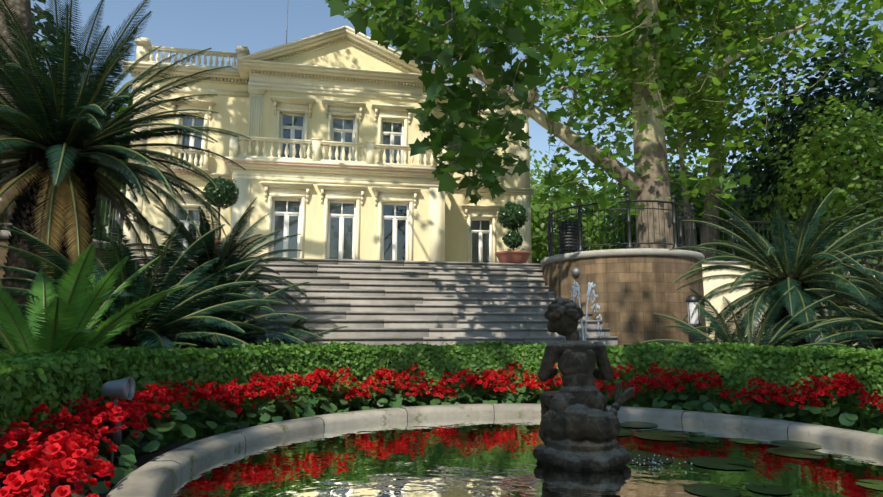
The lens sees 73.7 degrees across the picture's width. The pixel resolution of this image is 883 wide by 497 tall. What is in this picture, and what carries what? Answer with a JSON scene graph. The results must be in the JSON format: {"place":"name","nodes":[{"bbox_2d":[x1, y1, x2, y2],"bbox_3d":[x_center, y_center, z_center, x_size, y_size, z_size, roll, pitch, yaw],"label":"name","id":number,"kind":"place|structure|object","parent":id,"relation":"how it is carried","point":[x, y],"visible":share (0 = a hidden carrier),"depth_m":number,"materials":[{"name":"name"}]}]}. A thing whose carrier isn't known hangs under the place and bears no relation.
{"place":"outdoors","nodes":[
{"label":"outdoors","id":0,"kind":"place"},
{"bbox_2d":[0,0,33,228],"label":"tree","id":1,"kind":"object","parent":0,"point":[22,8],"visible":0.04,"depth_m":14.65,"materials":[{"name":"green plant"}]},
{"bbox_2d":[2,137,90,351],"bbox_3d":[-5.128,0.381,7.583,0.979,3.780,0.953,0,-8,1],"label":"palm trunk","id":2,"kind":"object","parent":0,"point":[13,262],"visible":0.17,"depth_m":7.29,"materials":[{"name":"brown plant"}]},
{"bbox_2d":[0,135,98,347],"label":"cycad scales","id":3,"kind":"object","parent":2,"relation":"attached to","point":[27,163],"visible":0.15,"depth_m":7.38,"materials":[{"name":"brown plant"}]},
{"bbox_2d":[0,164,164,288],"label":"dead palm fronds","id":4,"kind":"object","parent":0,"point":[54,232],"visible":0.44,"depth_m":7.05,"materials":[{"name":"plant"}]},
{"bbox_2d":[107,329,153,348],"bbox_3d":[-3.451,1.496,6.482,0.572,1.262,0.563,0,-8,1],"label":"palm trunk","id":5,"kind":"object","parent":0,"point":[135,343],"visible":0.06,"depth_m":6.32,"materials":[{"name":"brown plant"}]},
{"bbox_2d":[104,334,156,346],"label":"cycad scales","id":6,"kind":"object","parent":5,"relation":"attached to","point":[123,336],"visible":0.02,"depth_m":6.30,"materials":[{"name":"brown plant"}]},
{"bbox_2d":[199,271,230,315],"bbox_3d":[-3.837,1.467,9.827,0.570,2.262,0.562,0,-8,1],"label":"cycad trunk","id":7,"kind":"object","parent":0,"point":[221,277],"depth_m":9.79,"materials":[{"name":"brown plant"}]},
{"bbox_2d":[135,38,521,262],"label":"palace wall","id":8,"kind":"structure","parent":0,"point":[232,114],"depth_m":23.98,"materials":[{"name":"beige paint"}]},
{"bbox_2d":[122,26,539,263],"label":"building trim","id":9,"kind":"structure","parent":8,"relation":"attached to","point":[258,84],"depth_m":23.60,"materials":[{"name":"beige paint"}]},
{"bbox_2d":[172,113,491,262],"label":"window frames","id":10,"kind":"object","parent":8,"relation":"in","point":[341,216],"visible":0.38,"depth_m":22.71,"materials":[{"name":"white wood"}]},
{"bbox_2d":[177,116,489,261],"bbox_3d":[-5.026,-1.949,28.966,16.500,9.140,13.245,2,-8,-11],"label":"window glass","id":11,"kind":"structure","parent":10,"relation":"in","point":[390,210],"depth_m":23.27,"materials":[{"name":"glass"}]},
{"bbox_2d":[165,160,500,186],"bbox_3d":[-3.939,-2.953,23.403,13.660,0.240,2.750,2,-8,-11],"label":"balcony ledge","id":12,"kind":"object","parent":8,"relation":"attached to","point":[327,166],"visible":0.26,"depth_m":22.05,"materials":[{"name":"beige stone"}]},
{"bbox_2d":[106,254,623,416],"bbox_3d":[-2.485,1.877,15.076,9.994,2.930,13.454,2,-8,-11],"label":"outdoor stairs","id":13,"kind":"structure","parent":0,"point":[378,302],"depth_m":12.00,"materials":[{"name":"grey stone"}]},
{"bbox_2d":[215,240,530,262],"bbox_3d":[-1.659,0.173,14.427,8.130,0.360,1.220,2,-8,-11],"label":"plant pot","id":14,"kind":"object","parent":13,"relation":"on","point":[514,256],"visible":0.31,"depth_m":14.91,"materials":[{"name":"brown ceramic"}]},
{"bbox_2d":[218,206,514,249],"bbox_3d":[-1.653,-0.563,14.534,7.301,1.254,0.362,2,-8,-11],"label":"trunk","id":15,"kind":"object","parent":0,"point":[220,231],"visible":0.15,"depth_m":13.73,"materials":[{"name":"brown wood"}]},
{"bbox_2d":[210,182,521,244],"bbox_3d":[-1.659,-0.815,14.567,7.744,1.288,0.808,2,-8,-11],"label":"foliage","id":16,"kind":"object","parent":15,"relation":"on","point":[503,215],"visible":0.19,"depth_m":15.16,"materials":[{"name":"green plant"}]},
{"bbox_2d":[0,338,882,487],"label":"hedge","id":17,"kind":"object","parent":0,"point":[30,380],"depth_m":5.96,"materials":[{"name":"green plant"}]},
{"bbox_2d":[31,0,882,259],"label":"sky","id":18,"kind":"structure","parent":0,"point":[220,25],"materials":[{"name":"blue"}]},
{"bbox_2d":[163,415,882,496],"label":"pond water","id":19,"kind":"structure","parent":0,"point":[476,456],"depth_m":3.95,"materials":[{"name":"liquid"}]},
{"bbox_2d":[533,297,634,471],"bbox_3d":[0.979,0.968,4.228,0.698,1.232,0.731,1,-8,-5],"label":"fountain statue","id":20,"kind":"object","parent":19,"relation":"in","point":[579,430],"visible":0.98,"depth_m":4.04,"materials":[{"name":"stone"}]},
{"bbox_2d":[571,280,691,466],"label":"fountain jets","id":21,"kind":"object","parent":19,"relation":"on","point":[575,289],"visible":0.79,"depth_m":4.56,"materials":[{"name":"white"}]},
{"bbox_2d":[618,421,882,496],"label":"lily pads","id":22,"kind":"object","parent":19,"relation":"on","point":[716,462],"visible":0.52,"depth_m":4.21,"materials":[{"name":"green plant"}]},
{"bbox_2d":[583,0,814,260],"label":"plane tree","id":23,"kind":"object","parent":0,"point":[747,72],"depth_m":21.40,"materials":[{"name":"plant"}]},
{"bbox_2d":[547,193,880,260],"bbox_3d":[9.687,-0.227,14.563,14.587,1.190,2.755,2,-8,-11],"label":"metal railing","id":24,"kind":"object","parent":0,"point":[570,235],"visible":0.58,"depth_m":12.97,"materials":[{"name":"black metal"}]},
{"bbox_2d":[702,263,874,349],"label":"garden wall","id":25,"kind":"structure","parent":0,"point":[709,286],"depth_m":13.93,"materials":[{"name":"beige paint"}]},
{"bbox_2d":[770,272,813,346],"bbox_3d":[5.605,1.444,9.342,0.634,2.172,0.624,0,-8,1],"label":"palm trunk","id":26,"kind":"object","parent":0,"point":[787,311],"visible":0.06,"depth_m":9.22,"materials":[{"name":"brown plant"}]},
{"bbox_2d":[769,274,817,346],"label":"cycad scales","id":27,"kind":"object","parent":26,"relation":"attached to","point":[782,314],"visible":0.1,"depth_m":9.19,"materials":[{"name":"brown plant"}]},
{"bbox_2d":[812,308,837,342],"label":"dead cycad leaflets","id":28,"kind":"object","parent":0,"point":[832,332],"visible":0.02,"depth_m":9.06,"materials":[{"name":"brown plant"}]},
{"label":"ground","id":29,"kind":"structure","parent":0,"visible":0},
{"bbox_2d":[0,238,120,288],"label":"bastion wall","id":30,"kind":"structure","parent":29,"relation":"on","point":[3,254],"depth_m":9.79,"materials":[{"name":"beige paint"}]},
{"bbox_2d":[0,244,204,371],"bbox_3d":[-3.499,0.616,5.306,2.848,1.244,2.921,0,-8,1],"label":"palm fronds","id":31,"kind":"object","parent":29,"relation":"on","point":[72,316],"visible":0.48,"depth_m":4.94,"materials":[{"name":"green plant"}]},
{"bbox_2d":[0,0,250,286],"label":"cycad rachis","id":32,"kind":"object","parent":29,"relation":"on","point":[65,144],"visible":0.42,"depth_m":7.47,"materials":[{"name":"green plant"}]},
{"bbox_2d":[0,0,245,249],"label":"palm fronds","id":33,"kind":"object","parent":32,"relation":"attached to","point":[69,118],"visible":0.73,"depth_m":7.32,"materials":[{"name":"green plant"}]},
{"bbox_2d":[0,220,287,354],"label":"cycad rachis","id":34,"kind":"object","parent":29,"relation":"on","point":[130,332],"visible":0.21,"depth_m":6.39,"materials":[{"name":"green plant"}]},
{"bbox_2d":[0,220,287,354],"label":"palm fronds","id":35,"kind":"object","parent":34,"relation":"attached to","point":[135,294],"visible":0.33,"depth_m":6.21,"materials":[{"name":"green plant"}]},
{"bbox_2d":[84,429,238,496],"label":"flower bed soil","id":36,"kind":"structure","parent":29,"relation":"on","point":[142,458],"depth_m":4.24,"materials":[{"name":"brown soil"}]},
{"bbox_2d":[101,377,134,463],"bbox_3d":[-2.070,1.192,3.730,0.178,0.748,0.149,0,-8,1],"label":"garden spotlight","id":37,"kind":"object","parent":36,"relation":"on","point":[116,389],"visible":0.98,"depth_m":3.72,"materials":[{"name":"grey metal"}]},
{"bbox_2d":[104,413,122,449],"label":"garden spotlight ballast","id":38,"kind":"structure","parent":37,"relation":"attached to","point":[115,437],"depth_m":3.71,"materials":[{"name":"grey metal"}]},
{"bbox_2d":[126,380,129,396],"bbox_3d":[-2.018,0.896,3.768,0.005,0.126,0.126,1,-8,-5],"label":"spotlight lens","id":39,"kind":"object","parent":37,"relation":"attached to","point":[128,388],"visible":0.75,"depth_m":3.80,"materials":[{"name":"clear glass"}]},
{"bbox_2d":[131,428,152,452],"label":"old cycad leaflets","id":40,"kind":"object","parent":36,"relation":"on","point":[142,445],"depth_m":4.41,"materials":[{"name":"green plant"}]},
{"bbox_2d":[0,379,882,496],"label":"flower leaves","id":41,"kind":"object","parent":36,"relation":"on","point":[125,466],"visible":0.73,"depth_m":5.54,"materials":[{"name":"green plant"}]},
{"bbox_2d":[0,362,882,496],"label":"red flowers","id":42,"kind":"object","parent":41,"relation":"attached to","point":[55,459],"visible":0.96,"depth_m":4.37,"materials":[{"name":"red plant"}]},
{"bbox_2d":[120,197,307,320],"bbox_3d":[-3.864,0.505,10.023,3.256,2.861,3.300,0,-8,1],"label":"palm plant","id":43,"kind":"object","parent":29,"relation":"on","point":[232,278],"visible":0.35,"depth_m":9.87,"materials":[{"name":"green plant"}]},
{"bbox_2d":[129,199,307,320],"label":"cycad leaflets","id":44,"kind":"object","parent":43,"relation":"attached to","point":[209,244],"visible":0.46,"depth_m":9.72,"materials":[{"name":"green plant"}]},
{"bbox_2d":[104,257,323,347],"bbox_3d":[-3.226,1.540,7.871,3.343,2.899,3.255,0,-8,1],"label":"palm plant","id":45,"kind":"object","parent":29,"relation":"on","point":[248,333],"visible":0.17,"depth_m":7.86,"materials":[{"name":"green plant"}]},
{"bbox_2d":[104,258,321,348],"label":"cycad leaflets","id":46,"kind":"object","parent":45,"relation":"attached to","point":[246,337],"visible":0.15,"depth_m":7.73,"materials":[{"name":"green plant"}]},
{"bbox_2d":[0,3,579,276],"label":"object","id":47,"kind":"object","parent":29,"relation":"on","point":[575,271],"visible":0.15,"depth_m":11.80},
{"bbox_2d":[149,49,511,178],"bbox_3d":[-3.947,-5.581,23.817,15.611,4.960,2.630,2,-8,-11],"label":"balustrade","id":48,"kind":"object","parent":47,"relation":"attached to","point":[279,151],"depth_m":22.62,"materials":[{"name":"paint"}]},
{"bbox_2d":[175,118,488,262],"bbox_3d":[-4.032,-1.984,23.751,13.300,7.140,2.450,2,-8,-11],"label":"palace curtain","id":49,"kind":"object","parent":47,"relation":"attached to","point":[348,234],"depth_m":23.54,"materials":[{"name":"white fabric"}]},
{"bbox_2d":[241,318,346,344],"bbox_3d":[-2.777,1.992,8.849,2.722,2.003,2.668,0,-8,1],"label":"cycad rachis","id":50,"kind":"object","parent":29,"relation":"on","point":[298,333],"visible":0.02,"depth_m":8.98,"materials":[{"name":"green plant"}]},
{"bbox_2d":[230,318,347,345],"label":"palm fronds","id":51,"kind":"object","parent":50,"relation":"attached to","point":[296,336],"visible":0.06,"depth_m":8.92,"materials":[{"name":"green plant"}]},
{"bbox_2d":[106,403,882,496],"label":"pond rim","id":52,"kind":"object","parent":29,"relation":"on","point":[158,476],"visible":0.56,"depth_m":5.15,"materials":[{"name":"grey stone"}]},
{"bbox_2d":[163,406,787,468],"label":"pond rim joints","id":53,"kind":"object","parent":52,"relation":"in","point":[407,418],"visible":0.1,"depth_m":5.20,"materials":[{"name":"grey concrete"}]},
{"bbox_2d":[543,255,706,352],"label":"bastion wall","id":54,"kind":"structure","parent":29,"relation":"on","point":[634,292],"depth_m":11.94,"materials":[{"name":"brown stone"}]},
{"bbox_2d":[0,230,866,267],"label":"wall coping","id":55,"kind":"object","parent":54,"relation":"on","point":[622,252],"visible":0.19,"depth_m":12.08,"materials":[{"name":"beige stone"}]},
{"bbox_2d":[686,294,701,343],"bbox_3d":[4.213,1.673,9.741,0.260,1.830,0.260,0,-8,1],"label":"bollard light","id":56,"kind":"object","parent":29,"relation":"on","point":[692,298],"visible":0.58,"depth_m":9.74,"materials":[{"name":"grey"}]},
{"bbox_2d":[687,302,700,323],"bbox_3d":[4.213,1.076,9.825,0.190,0.365,0.190,0,-8,1],"label":"lamp glass","id":57,"kind":"object","parent":56,"relation":"attached to","point":[694,320],"visible":0.62,"depth_m":9.75,"materials":[{"name":"white glass"}]},
{"bbox_2d":[538,148,882,296],"bbox_3d":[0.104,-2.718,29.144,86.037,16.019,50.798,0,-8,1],"label":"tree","id":58,"kind":"object","parent":29,"relation":"on","point":[876,266],"visible":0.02,"depth_m":16.90,"materials":[{"name":"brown plant"}]},
{"bbox_2d":[0,0,97,228],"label":"tree leaves","id":59,"kind":"object","parent":58,"relation":"attached to","point":[38,10],"visible":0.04,"depth_m":24.41,"materials":[{"name":"green plant"}]},
{"bbox_2d":[91,82,132,241],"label":"tree leaves","id":60,"kind":"object","parent":58,"relation":"attached to","point":[108,209],"depth_m":26.41,"materials":[{"name":"green plant"}]},
{"bbox_2d":[93,88,130,239],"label":"tree leaves","id":61,"kind":"object","parent":58,"relation":"attached to","point":[106,234],"visible":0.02,"depth_m":44.09,"materials":[{"name":"green plant"}]},
{"bbox_2d":[529,149,555,237],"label":"tree leaves","id":62,"kind":"object","parent":58,"relation":"attached to","point":[533,181],"visible":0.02,"depth_m":52.68,"materials":[{"name":"green plant"}]},
{"bbox_2d":[581,146,755,260],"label":"tree leaves","id":63,"kind":"object","parent":58,"relation":"attached to","point":[598,232],"visible":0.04,"depth_m":35.12,"materials":[{"name":"green plant"}]},
{"bbox_2d":[598,157,743,260],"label":"tree leaves","id":64,"kind":"object","parent":58,"relation":"attached to","point":[622,236],"visible":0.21,"depth_m":26.93,"materials":[{"name":"green plant"}]},
{"bbox_2d":[717,154,764,255],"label":"tree leaves","id":65,"kind":"object","parent":58,"relation":"attached to","point":[747,161],"depth_m":39.08,"materials":[{"name":"green plant"}]},
{"bbox_2d":[718,139,848,262],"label":"tree leaves","id":66,"kind":"object","parent":58,"relation":"attached to","point":[743,215],"depth_m":29.86,"materials":[{"name":"green plant"}]},
{"bbox_2d":[641,286,865,346],"bbox_3d":[4.283,1.652,8.224,2.978,2.248,2.870,0,-8,1],"label":"palm plant","id":67,"kind":"object","parent":29,"relation":"on","point":[770,332],"visible":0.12,"depth_m":8.06,"materials":[{"name":"green plant"}]},
{"bbox_2d":[639,286,864,347],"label":"cycad leaflets","id":68,"kind":"object","parent":67,"relation":"attached to","point":[764,339],"visible":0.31,"depth_m":7.98,"materials":[{"name":"green plant"}]},
{"bbox_2d":[669,187,882,349],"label":"cycad rachis","id":69,"kind":"object","parent":29,"relation":"on","point":[796,274],"visible":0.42,"depth_m":9.22,"materials":[{"name":"green plant"}]},
{"bbox_2d":[668,190,882,348],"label":"palm fronds","id":70,"kind":"object","parent":69,"relation":"attached to","point":[793,266],"visible":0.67,"depth_m":9.06,"materials":[{"name":"green plant"}]},
{"bbox_2d":[762,177,882,348],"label":"tree leaves","id":71,"kind":"object","parent":29,"relation":"on","point":[841,233],"visible":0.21,"depth_m":13.07,"materials":[{"name":"green plant"}]},
{"bbox_2d":[786,250,882,347],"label":"cycad rachis","id":72,"kind":"object","parent":29,"relation":"on","point":[854,331],"visible":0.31,"depth_m":8.10,"materials":[{"name":"green plant"}]},
{"bbox_2d":[785,252,882,348],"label":"palm fronds","id":73,"kind":"object","parent":72,"relation":"attached to","point":[876,293],"visible":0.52,"depth_m":8.04,"materials":[{"name":"green plant"}]},
{"bbox_2d":[813,251,879,342],"bbox_3d":[7.636,1.290,10.172,3.307,2.757,3.442,0,-8,1],"label":"cycad rachis","id":74,"kind":"object","parent":29,"relation":"on","point":[855,303],"visible":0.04,"depth_m":10.22,"materials":[{"name":"green plant"}]},
{"bbox_2d":[817,252,882,347],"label":"palm fronds","id":75,"kind":"object","parent":74,"relation":"attached to","point":[836,328],"visible":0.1,"depth_m":10.26,"materials":[{"name":"green plant"}]},
{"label":"palace paving","id":76,"kind":"structure","parent":29,"relation":"on","visible":0},
{"bbox_2d":[530,173,623,263],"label":"tree leaves","id":77,"kind":"object","parent":76,"relation":"on","point":[539,214],"visible":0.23,"depth_m":37.46,"materials":[{"name":"green plant"}]},
{"bbox_2d":[349,0,882,248],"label":"tree","id":78,"kind":"object","parent":76,"relation":"on","point":[650,186],"visible":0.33,"depth_m":16.58,"materials":[{"name":"plant"}]},
{"bbox_2d":[325,0,568,205],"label":"plane tree leaves","id":79,"kind":"object","parent":78,"relation":"attached to","point":[410,35],"visible":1,"depth_m":7.05,"materials":[{"name":"green plant"}]},
{"bbox_2d":[508,0,692,218],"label":"plane tree leaves","id":80,"kind":"object","parent":78,"relation":"attached to","point":[570,20],"visible":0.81,"depth_m":13.12,"materials":[{"name":"green plant"}]},
{"bbox_2d":[496,0,720,65],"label":"tree foliage","id":81,"kind":"object","parent":78,"relation":"attached to","point":[711,5],"visible":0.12,"depth_m":18.22,"materials":[{"name":"green plant"}]},
{"bbox_2d":[628,0,882,217],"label":"plane tree leaves","id":82,"kind":"object","parent":78,"relation":"attached to","point":[754,45],"visible":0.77,"depth_m":15.97,"materials":[{"name":"green plant"}]},
{"bbox_2d":[558,0,830,250],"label":"plane tree","id":83,"kind":"object","parent":76,"relation":"on","point":[626,71],"depth_m":17.91,"materials":[{"name":"green plant"}]},
{"bbox_2d":[722,26,882,263],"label":"tree leaves","id":84,"kind":"object","parent":76,"relation":"on","point":[799,113],"visible":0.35,"depth_m":21.98,"materials":[{"name":"green plant"}]},
{"bbox_2d":[754,95,882,256],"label":"tree leaves","id":85,"kind":"object","parent":76,"relation":"on","point":[849,178],"visible":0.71,"depth_m":16.76,"materials":[{"name":"green plant"}]},
{"label":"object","id":86,"kind":"structure","parent":0,"visible":0},
{"bbox_2d":[203,176,238,240],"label":"topiary leaves","id":87,"kind":"object","parent":86,"relation":"on","point":[233,192],"visible":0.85,"depth_m":13.60,"materials":[{"name":"green plant"}]},
{"bbox_2d":[497,201,527,250],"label":"topiary leaves","id":88,"kind":"object","parent":86,"relation":"on","point":[510,206],"visible":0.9,"depth_m":15.18,"materials":[{"name":"green plant"}]}
]}

